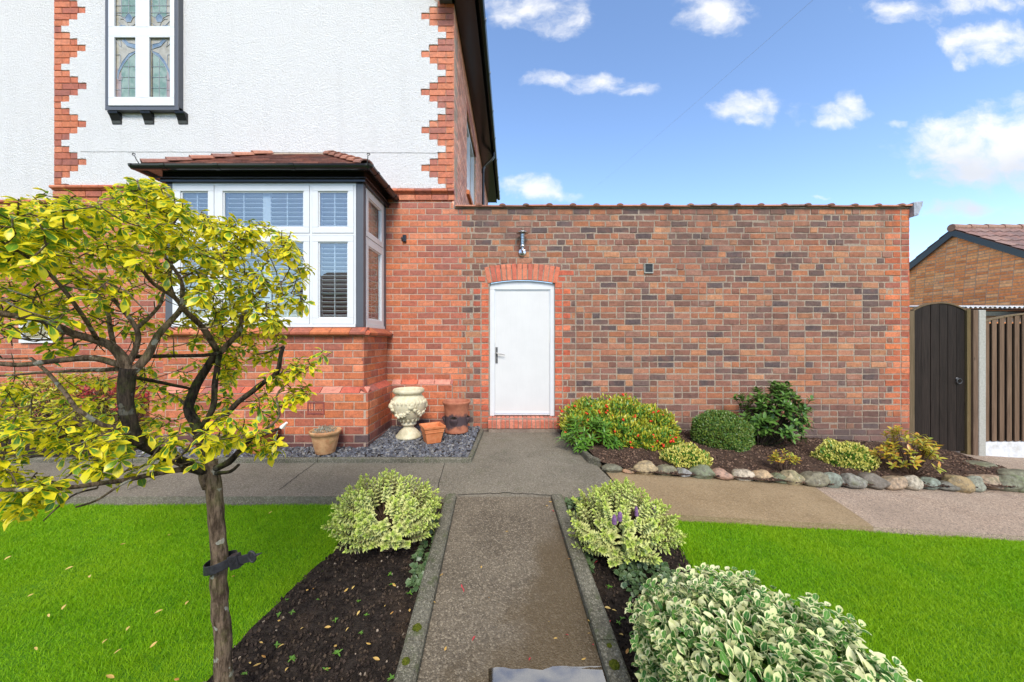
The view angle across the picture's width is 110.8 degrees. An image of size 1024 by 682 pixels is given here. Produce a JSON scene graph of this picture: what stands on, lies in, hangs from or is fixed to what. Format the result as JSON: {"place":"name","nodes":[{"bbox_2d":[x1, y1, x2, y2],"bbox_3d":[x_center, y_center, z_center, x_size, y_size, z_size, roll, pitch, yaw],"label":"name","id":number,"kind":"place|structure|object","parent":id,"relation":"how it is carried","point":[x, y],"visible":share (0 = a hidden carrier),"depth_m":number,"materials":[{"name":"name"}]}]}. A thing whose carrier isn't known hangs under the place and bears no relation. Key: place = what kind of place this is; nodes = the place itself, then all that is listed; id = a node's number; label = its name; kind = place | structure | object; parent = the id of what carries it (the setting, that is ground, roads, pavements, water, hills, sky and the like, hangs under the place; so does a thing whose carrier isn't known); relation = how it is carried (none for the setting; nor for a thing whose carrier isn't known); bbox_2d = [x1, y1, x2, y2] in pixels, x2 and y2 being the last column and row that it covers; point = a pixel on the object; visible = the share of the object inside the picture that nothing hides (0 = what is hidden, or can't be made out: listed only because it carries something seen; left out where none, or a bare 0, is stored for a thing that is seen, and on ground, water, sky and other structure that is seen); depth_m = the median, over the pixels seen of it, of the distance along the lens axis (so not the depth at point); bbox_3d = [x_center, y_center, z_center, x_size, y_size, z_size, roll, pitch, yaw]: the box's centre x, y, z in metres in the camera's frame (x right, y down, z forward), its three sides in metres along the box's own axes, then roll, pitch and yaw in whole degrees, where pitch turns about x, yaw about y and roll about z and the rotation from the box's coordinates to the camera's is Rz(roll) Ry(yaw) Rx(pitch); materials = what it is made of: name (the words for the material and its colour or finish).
{"place":"outdoors","nodes":[
{"label":"outdoors","id":0,"kind":"place"},
{"bbox_2d":[0,503,342,681],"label":"lawn","id":1,"kind":"structure","parent":0,"point":[156,668],"depth_m":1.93,"materials":[{"name":"green plant"}]},
{"bbox_2d":[0,431,621,505],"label":"paved terrace","id":2,"kind":"structure","parent":0,"point":[545,464],"depth_m":3.32,"materials":[{"name":"concrete"}]},
{"bbox_2d":[0,427,476,456],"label":"slate bed","id":3,"kind":"object","parent":2,"relation":"on","point":[34,448],"visible":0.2,"depth_m":3.98,"materials":[{"name":"grey gravel"}]},
{"bbox_2d":[0,372,116,440],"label":"green shrub","id":4,"kind":"object","parent":3,"relation":"on","point":[38,383],"visible":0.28,"depth_m":4.23,"materials":[{"name":"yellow plant"}]},
{"bbox_2d":[51,376,149,439],"bbox_3d":[-4.881,0.842,4.229,1.195,0.927,0.626,0,0,0],"label":"red maple","id":5,"kind":"object","parent":3,"relation":"on","point":[92,391],"visible":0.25,"depth_m":4.16,"materials":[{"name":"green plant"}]},
{"bbox_2d":[135,426,479,456],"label":"slate chippings","id":6,"kind":"object","parent":3,"relation":"on","point":[387,449],"visible":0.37,"depth_m":3.99,"materials":[{"name":"grey gravel"}]},
{"bbox_2d":[242,426,279,453],"bbox_3d":[-2.790,1.101,3.930,0.350,0.250,0.350,0,0,0],"label":"plant pot","id":7,"kind":"object","parent":6,"relation":"on","point":[266,436],"visible":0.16,"depth_m":3.87,"materials":[{"name":"orange ceramic"}]},
{"bbox_2d":[309,425,341,454],"bbox_3d":[-2.052,1.074,3.888,0.320,0.308,0.320,0,0,0],"label":"plant pot","id":8,"kind":"object","parent":6,"relation":"on","point":[324,439],"visible":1,"depth_m":3.80,"materials":[{"name":"ceramic"}]},
{"bbox_2d":[388,387,427,439],"bbox_3d":[-1.294,0.899,4.433,0.447,0.612,0.442,0,0,0],"label":"stone urn","id":9,"kind":"object","parent":6,"relation":"on","point":[407,406],"visible":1,"depth_m":4.30,"materials":[{"name":"beige stone"}]},
{"bbox_2d":[419,421,445,443],"bbox_3d":[-0.955,1.104,4.230,0.258,0.206,0.258,0,0,-28],"label":"plant pot","id":10,"kind":"object","parent":6,"relation":"on","point":[432,432],"visible":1,"depth_m":4.16,"materials":[{"name":"orange ceramic"}]},
{"bbox_2d":[442,398,470,434],"bbox_3d":[-0.725,0.981,4.617,0.377,0.405,0.371,0,0,0],"label":"strawberry pot","id":11,"kind":"object","parent":6,"relation":"on","point":[456,418],"visible":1,"depth_m":4.50,"materials":[{"name":"ceramic"}]},
{"bbox_2d":[8,457,471,462],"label":"slate bed kerb","id":12,"kind":"structure","parent":2,"relation":"on","point":[335,460],"depth_m":3.72,"materials":[{"name":"concrete"}]},
{"bbox_2d":[468,429,483,460],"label":"slate bed kerb","id":13,"kind":"structure","parent":2,"relation":"on","point":[476,444],"depth_m":4.20,"materials":[{"name":"concrete"}]},
{"bbox_2d":[460,492,539,494],"bbox_3d":[-0.062,1.295,2.997,0.796,0.001,0.063,0,0,0],"label":"concrete joint","id":14,"kind":"object","parent":2,"relation":"on","point":[502,492],"visible":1,"depth_m":3.00,"materials":[{"name":"grey concrete"}]},
{"bbox_2d":[563,431,600,467],"bbox_3d":[0.782,1.256,4.225,0.116,0.101,1.221,0,0,-8],"label":"kerb stone","id":15,"kind":"object","parent":2,"relation":"on","point":[588,457],"visible":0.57,"depth_m":3.71,"materials":[{"name":"stone"}]},
{"bbox_2d":[204,502,442,681],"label":"soil bed","id":16,"kind":"object","parent":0,"point":[358,626],"visible":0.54,"depth_m":1.79,"materials":[{"name":"brown soil"}]},
{"bbox_2d":[0,177,332,681],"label":"tree","id":17,"kind":"object","parent":16,"relation":"on","point":[55,223],"visible":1,"depth_m":1.24,"materials":[{"name":"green plant"}]},
{"bbox_2d":[203,550,261,575],"bbox_3d":[-1.056,0.829,1.322,0.212,0.083,0.101,0,0,22],"label":"tree tie","id":18,"kind":"object","parent":17,"relation":"attached to","point":[235,559],"visible":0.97,"depth_m":1.32,"materials":[{"name":"black rubber"}]},
{"bbox_2d":[321,467,442,553],"bbox_3d":[-0.846,1.125,2.373,0.760,0.523,0.691,0,0,0],"label":"variegated shrub","id":19,"kind":"object","parent":16,"relation":"on","point":[360,517],"visible":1,"depth_m":2.21,"materials":[{"name":"green plant"}]},
{"bbox_2d":[405,513,439,591],"bbox_3d":[-0.557,1.363,2.351,0.170,0.111,0.762,0,0,0],"label":"ivy","id":20,"kind":"object","parent":16,"relation":"on","point":[416,570],"visible":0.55,"depth_m":2.17,"materials":[{"name":"green plant"}]},
{"bbox_2d":[417,497,605,681],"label":"garden path","id":21,"kind":"structure","parent":0,"point":[523,579],"depth_m":1.85,"materials":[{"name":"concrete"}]},
{"bbox_2d":[569,504,726,681],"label":"soil bed","id":22,"kind":"object","parent":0,"point":[620,590],"visible":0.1,"depth_m":1.99,"materials":[{"name":"brown soil"}]},
{"bbox_2d":[564,497,585,519],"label":"ivy","id":23,"kind":"object","parent":22,"relation":"on","point":[567,503],"visible":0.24,"depth_m":2.85,"materials":[{"name":"green plant"}]},
{"bbox_2d":[574,512,596,572],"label":"ivy","id":24,"kind":"object","parent":22,"relation":"on","point":[588,556],"visible":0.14,"depth_m":2.21,"materials":[{"name":"green plant"}]},
{"bbox_2d":[566,477,687,567],"bbox_3d":[0.728,1.158,2.303,0.767,0.467,0.671,0,0,0],"label":"variegated shrub","id":25,"kind":"object","parent":22,"relation":"on","point":[611,511],"visible":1,"depth_m":2.15,"materials":[{"name":"green plant"}]},
{"bbox_2d":[613,557,681,597],"bbox_3d":[0.802,1.390,2.078,0.393,0.114,0.398,0,0,0],"label":"ivy","id":26,"kind":"object","parent":22,"relation":"on","point":[662,569],"visible":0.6,"depth_m":2.08,"materials":[{"name":"green plant"}]},
{"bbox_2d":[625,562,922,681],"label":"variegated hedge","id":27,"kind":"object","parent":22,"relation":"on","point":[704,625],"visible":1,"depth_m":1.11,"materials":[{"name":"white plant"}]},
{"bbox_2d":[608,0,812,176],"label":"overhead cable","id":28,"kind":"object","parent":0,"point":[723,78],"visible":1,"depth_m":10.68,"materials":[{"name":"black rubber"},{"name":"metal"}]},
{"bbox_2d":[592,454,872,532],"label":"concrete slab","id":29,"kind":"structure","parent":0,"point":[714,500],"depth_m":3.00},
{"bbox_2d":[602,463,622,472],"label":"edging stone","id":30,"kind":"object","parent":29,"relation":"on","point":[611,468],"visible":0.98,"depth_m":3.48,"materials":[{"name":"grey stone"}]},
{"bbox_2d":[622,467,634,473],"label":"edging stone","id":31,"kind":"object","parent":29,"relation":"on","point":[625,470],"visible":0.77,"depth_m":3.48,"materials":[{"name":"stone"}]},
{"bbox_2d":[633,460,658,474],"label":"edging stone","id":32,"kind":"object","parent":29,"relation":"on","point":[646,466],"visible":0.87,"depth_m":3.49,"materials":[{"name":"beige stone"}]},
{"bbox_2d":[656,464,676,475],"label":"edging stone","id":33,"kind":"object","parent":29,"relation":"on","point":[666,468],"visible":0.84,"depth_m":3.50,"materials":[{"name":"grey stone"}]},
{"bbox_2d":[676,467,691,476],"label":"edging stone","id":34,"kind":"object","parent":29,"relation":"on","point":[682,470],"visible":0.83,"depth_m":3.48,"materials":[{"name":"grey stone"}]},
{"bbox_2d":[689,464,715,478],"bbox_3d":[1.887,1.308,3.521,0.251,0.156,0.158,0,0,10],"label":"edging stone","id":35,"kind":"object","parent":29,"relation":"on","point":[701,471],"visible":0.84,"depth_m":3.47,"materials":[{"name":"grey stone"}]},
{"bbox_2d":[712,468,734,479],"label":"edging stone","id":36,"kind":"object","parent":29,"relation":"on","point":[723,474],"visible":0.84,"depth_m":3.46,"materials":[{"name":"pink stone"}]},
{"bbox_2d":[731,469,754,480],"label":"edging stone","id":37,"kind":"object","parent":29,"relation":"on","point":[742,472],"visible":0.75,"depth_m":3.50,"materials":[{"name":"grey stone"}]},
{"bbox_2d":[752,469,772,481],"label":"edging stone","id":38,"kind":"object","parent":29,"relation":"on","point":[761,474],"visible":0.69,"depth_m":3.50,"materials":[{"name":"beige stone"}]},
{"bbox_2d":[771,472,786,483],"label":"edging stone","id":39,"kind":"object","parent":29,"relation":"on","point":[778,475],"visible":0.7,"depth_m":3.48,"materials":[{"name":"grey stone"}]},
{"bbox_2d":[780,470,804,485],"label":"edging stone","id":40,"kind":"object","parent":29,"relation":"on","point":[792,476],"visible":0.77,"depth_m":3.44,"materials":[{"name":"beige stone"}]},
{"bbox_2d":[484,0,1023,283],"label":"sky","id":41,"kind":"structure","parent":0,"point":[861,102],"materials":[{"name":"blue"}]},
{"bbox_2d":[564,426,1017,487],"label":"bark mulch","id":42,"kind":"object","parent":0,"point":[827,469],"visible":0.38,"depth_m":3.93,"materials":[{"name":"wood"}]},
{"bbox_2d":[555,414,636,452],"bbox_3d":[0.960,1.048,4.097,0.958,0.407,0.550,0,0,0],"label":"glossy plant","id":43,"kind":"object","parent":42,"relation":"on","point":[583,442],"visible":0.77,"depth_m":3.98,"materials":[{"name":"green plant"}]},
{"bbox_2d":[556,393,685,451],"bbox_3d":[1.327,0.984,4.397,1.581,0.666,0.985,0,0,0],"label":"berry bush","id":44,"kind":"object","parent":42,"relation":"on","point":[644,428],"visible":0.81,"depth_m":4.23,"materials":[{"name":"green plant"}]},
{"bbox_2d":[658,441,712,467],"bbox_3d":[1.837,1.190,3.724,0.541,0.244,0.414,0,0,0],"label":"golden mound","id":45,"kind":"object","parent":42,"relation":"on","point":[686,453],"visible":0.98,"depth_m":3.62,"materials":[{"name":"yellow plant"}]},
{"bbox_2d":[690,409,754,451],"bbox_3d":[2.584,1.119,4.361,0.737,0.554,0.697,0,0,0],"label":"box ball","id":46,"kind":"object","parent":42,"relation":"on","point":[735,429],"visible":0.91,"depth_m":4.17,"materials":[{"name":"green plant"}]},
{"bbox_2d":[730,380,816,446],"bbox_3d":[3.298,0.932,4.416,0.977,0.877,0.712,0,0,0],"label":"camellia shrub","id":47,"kind":"object","parent":42,"relation":"on","point":[769,427],"visible":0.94,"depth_m":4.30,"materials":[{"name":"green plant"}]},
{"bbox_2d":[767,448,801,471],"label":"sprig","id":48,"kind":"object","parent":42,"relation":"on","point":[774,456],"visible":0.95,"depth_m":3.60,"materials":[{"name":"yellow plant"}]},
{"bbox_2d":[800,471,830,486],"bbox_3d":[2.984,1.367,3.509,0.316,0.154,0.188,0,0,-14],"label":"edging stone","id":49,"kind":"object","parent":42,"relation":"on","point":[816,479],"visible":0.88,"depth_m":3.44,"materials":[{"name":"grey stone"}]},
{"bbox_2d":[825,472,842,487],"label":"edging stone","id":50,"kind":"object","parent":42,"relation":"on","point":[836,480],"visible":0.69,"depth_m":3.45,"materials":[{"name":"grey stone"}]},
{"bbox_2d":[810,437,881,472],"bbox_3d":[3.742,1.263,3.974,0.690,0.315,0.538,0,0,0],"label":"golden mound","id":51,"kind":"object","parent":42,"relation":"on","point":[832,451],"visible":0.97,"depth_m":3.86,"materials":[{"name":"yellow plant"}]},
{"bbox_2d":[840,473,867,488],"bbox_3d":[3.368,1.390,3.505,0.276,0.147,0.188,0,0,0],"label":"edging stone","id":52,"kind":"object","parent":42,"relation":"on","point":[851,480],"visible":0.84,"depth_m":3.45,"materials":[{"name":"grey stone"}]},
{"bbox_2d":[856,472,890,489],"bbox_3d":[3.601,1.401,3.538,0.266,0.156,0.170,0,0,13],"label":"edging stone","id":53,"kind":"object","parent":42,"relation":"on","point":[879,482],"visible":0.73,"depth_m":3.49,"materials":[{"name":"grey stone"}]},
{"bbox_2d":[882,476,908,490],"bbox_3d":[3.807,1.418,3.542,0.266,0.134,0.166,0,0,-12],"label":"edging stone","id":54,"kind":"object","parent":42,"relation":"on","point":[899,482],"visible":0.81,"depth_m":3.48,"materials":[{"name":"beige stone"}]},
{"bbox_2d":[869,425,946,475],"bbox_3d":[4.242,1.186,3.811,0.673,0.567,0.560,0,0,0],"label":"amber shrub","id":55,"kind":"object","parent":42,"relation":"on","point":[924,453],"visible":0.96,"depth_m":3.75,"materials":[{"name":"yellow plant"}]},
{"bbox_2d":[904,475,923,490],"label":"edging stone","id":56,"kind":"object","parent":42,"relation":"on","point":[915,483],"visible":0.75,"depth_m":3.52,"materials":[{"name":"grey stone"}]},
{"bbox_2d":[920,477,940,489],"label":"edging stone","id":57,"kind":"object","parent":42,"relation":"on","point":[933,482],"visible":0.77,"depth_m":3.56,"materials":[{"name":"grey stone"}]},
{"bbox_2d":[938,480,960,490],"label":"edging stone","id":58,"kind":"object","parent":42,"relation":"on","point":[951,488],"visible":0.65,"depth_m":3.55,"materials":[{"name":"grey stone"}]},
{"bbox_2d":[964,460,997,467],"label":"edging stone","id":59,"kind":"object","parent":42,"relation":"on","point":[982,463],"visible":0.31,"depth_m":4.12,"materials":[{"name":"grey stone"}]},
{"bbox_2d":[968,474,1003,489],"bbox_3d":[5.003,1.486,3.730,0.332,0.147,0.219,0,0,-7],"label":"edging stone","id":60,"kind":"object","parent":42,"relation":"on","point":[991,479],"visible":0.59,"depth_m":3.66,"materials":[{"name":"beige stone"}]},
{"bbox_2d":[996,468,1023,476],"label":"edging stone","id":61,"kind":"object","parent":42,"relation":"on","point":[1006,471],"visible":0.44,"depth_m":3.88,"materials":[{"name":"grey stone"}]},
{"bbox_2d":[674,519,1023,681],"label":"lawn","id":62,"kind":"structure","parent":0,"point":[922,612],"depth_m":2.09,"materials":[{"name":"green plant"}]},
{"bbox_2d":[815,440,1023,541],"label":"driveway","id":63,"kind":"structure","parent":0,"point":[993,514],"depth_m":3.10,"materials":[{"name":"beige gravel"}]},
{"bbox_2d":[941,474,975,493],"bbox_3d":[4.528,1.458,3.584,0.241,0.198,0.148,0,0,16],"label":"edging stone","id":64,"kind":"object","parent":63,"relation":"on","point":[965,484],"visible":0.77,"depth_m":3.54,"materials":[{"name":"beige stone"}]},
{"bbox_2d":[967,475,986,492],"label":"edging stone","id":65,"kind":"object","parent":63,"relation":"on","point":[977,481],"visible":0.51,"depth_m":3.57,"materials":[{"name":"grey stone"}]},
{"bbox_2d":[998,475,1023,491],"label":"edging stone","id":66,"kind":"object","parent":63,"relation":"on","point":[1007,480],"visible":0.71,"depth_m":3.63,"materials":[{"name":"grey stone"}]},
{"bbox_2d":[1010,474,1023,492],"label":"edging stone","id":67,"kind":"object","parent":63,"relation":"on","point":[1019,478],"visible":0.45,"depth_m":3.64,"materials":[{"name":"grey stone"}]},
{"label":"ground","id":68,"kind":"structure","parent":0,"visible":0},
{"bbox_2d":[0,0,499,447],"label":"house","id":69,"kind":"structure","parent":68,"relation":"on","point":[349,143],"depth_m":4.91,"materials":[{"name":"white paint"}]},
{"bbox_2d":[19,311,53,342],"bbox_3d":[-7.095,-0.215,5.285,0.510,0.490,0.050,0,0,0],"label":"window","id":70,"kind":"structure","parent":69,"relation":"in","point":[43,331],"depth_m":5.28,"materials":[{"name":"white plastic"}]},
{"bbox_2d":[105,0,187,124],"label":"leaded window","id":71,"kind":"structure","parent":69,"relation":"in","point":[146,79],"depth_m":4.84,"materials":[{"name":"grey paint"}]},
{"bbox_2d":[127,150,398,447],"bbox_3d":[-2.950,-0.520,4.464,2.771,4.241,1.029,0,0,0],"label":"bay window","id":72,"kind":"structure","parent":69,"relation":"in","point":[335,204],"depth_m":4.15,"materials":[{"name":"red brick"}]},
{"bbox_2d":[401,235,406,241],"bbox_3d":[-1.508,-1.427,4.908,0.074,0.095,0.042,0,0,0],"label":"outdoor sensor","id":73,"kind":"object","parent":69,"relation":"attached to","point":[404,237],"visible":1,"depth_m":4.89,"materials":[{"name":"black paint"}]},
{"bbox_2d":[466,123,473,204],"bbox_3d":[-0.837,-3.405,7.145,0.160,1.590,1.730,0,0,0],"label":"window","id":74,"kind":"structure","parent":69,"relation":"in","point":[470,155],"depth_m":7.12,"materials":[{"name":"white plastic"}]},
{"bbox_2d":[393,493,455,681],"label":"path kerb","id":75,"kind":"structure","parent":68,"relation":"on","point":[414,646],"depth_m":1.82,"materials":[{"name":"concrete"}]},
{"bbox_2d":[402,657,409,665],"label":"moss clump","id":76,"kind":"object","parent":75,"relation":"on","point":[405,660],"visible":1,"depth_m":1.49,"materials":[{"name":"green plant"}]},
{"bbox_2d":[412,623,421,631],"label":"moss clump","id":77,"kind":"object","parent":75,"relation":"on","point":[417,627],"visible":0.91,"depth_m":1.65,"materials":[{"name":"green plant"}]},
{"bbox_2d":[551,494,631,681],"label":"path kerb","id":78,"kind":"structure","parent":68,"relation":"on","point":[603,635],"depth_m":1.80,"materials":[{"name":"concrete"}]},
{"bbox_2d":[608,659,619,669],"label":"moss clump","id":79,"kind":"object","parent":78,"relation":"on","point":[613,664],"visible":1,"depth_m":1.47,"materials":[{"name":"green plant"}]},
{"bbox_2d":[454,201,922,443],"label":"garden wall","id":80,"kind":"structure","parent":68,"relation":"on","point":[719,307],"depth_m":4.93,"materials":[{"name":"brick"}]},
{"bbox_2d":[516,230,527,256],"bbox_3d":[0.142,-1.346,4.836,0.168,0.341,0.180,0,0,0],"label":"wall lamp","id":81,"kind":"object","parent":80,"relation":"attached to","point":[522,251],"visible":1,"depth_m":4.83,"materials":[{"name":"metal"}]},
{"bbox_2d":[495,291,548,412],"bbox_3d":[0.144,0.156,4.987,0.766,1.735,0.100,0,0,0],"label":"door","id":82,"kind":"structure","parent":80,"relation":"in","point":[521,317],"depth_m":5.00,"materials":[{"name":"white plastic"}]},
{"bbox_2d":[644,263,652,272],"bbox_3d":[1.904,-1.011,4.918,0.124,0.136,0.017,0,0,0],"label":"wall vent","id":83,"kind":"object","parent":80,"relation":"attached to","point":[648,267],"depth_m":4.92,"materials":[{"name":"grey plastic"}]},
{"bbox_2d":[909,311,914,443],"bbox_3d":[5.620,0.616,5.015,0.115,2.088,0.070,0,0,0],"label":"gate post","id":84,"kind":"object","parent":80,"relation":"attached to","point":[912,372],"visible":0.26,"depth_m":4.98,"materials":[{"name":"brown wood"}]},
{"bbox_2d":[909,224,1023,310],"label":"neighbour building","id":85,"kind":"structure","parent":68,"relation":"on","point":[970,264],"depth_m":9.29,"materials":[{"name":"brick"}]},
{"bbox_2d":[909,305,1023,322],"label":"lean to","id":86,"kind":"object","parent":68,"relation":"on","point":[990,313],"visible":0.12,"depth_m":7.35,"materials":[{"name":"white"}]},
{"bbox_2d":[960,309,977,455],"bbox_3d":[6.480,0.615,5.008,0.126,2.129,0.105,0,0,0],"label":"gate post","id":87,"kind":"object","parent":68,"relation":"on","point":[971,382],"visible":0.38,"depth_m":4.98,"materials":[{"name":"grey concrete"}]},
{"bbox_2d":[910,302,965,450],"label":"garden gate","id":88,"kind":"structure","parent":87,"relation":"attached to","point":[939,372],"depth_m":5.00,"materials":[{"name":"black wood"}]},
{"bbox_2d":[978,310,985,455],"bbox_3d":[6.596,0.658,5.003,0.098,2.185,0.105,0,0,0],"label":"concrete post","id":89,"kind":"object","parent":68,"relation":"on","point":[981,382],"visible":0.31,"depth_m":4.95,"materials":[{"name":"grey concrete"}]},
{"bbox_2d":[986,313,1023,457],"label":"fence","id":90,"kind":"object","parent":68,"relation":"on","point":[1004,381],"visible":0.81,"depth_m":4.97,"materials":[{"name":"brown wood"}]}
]}

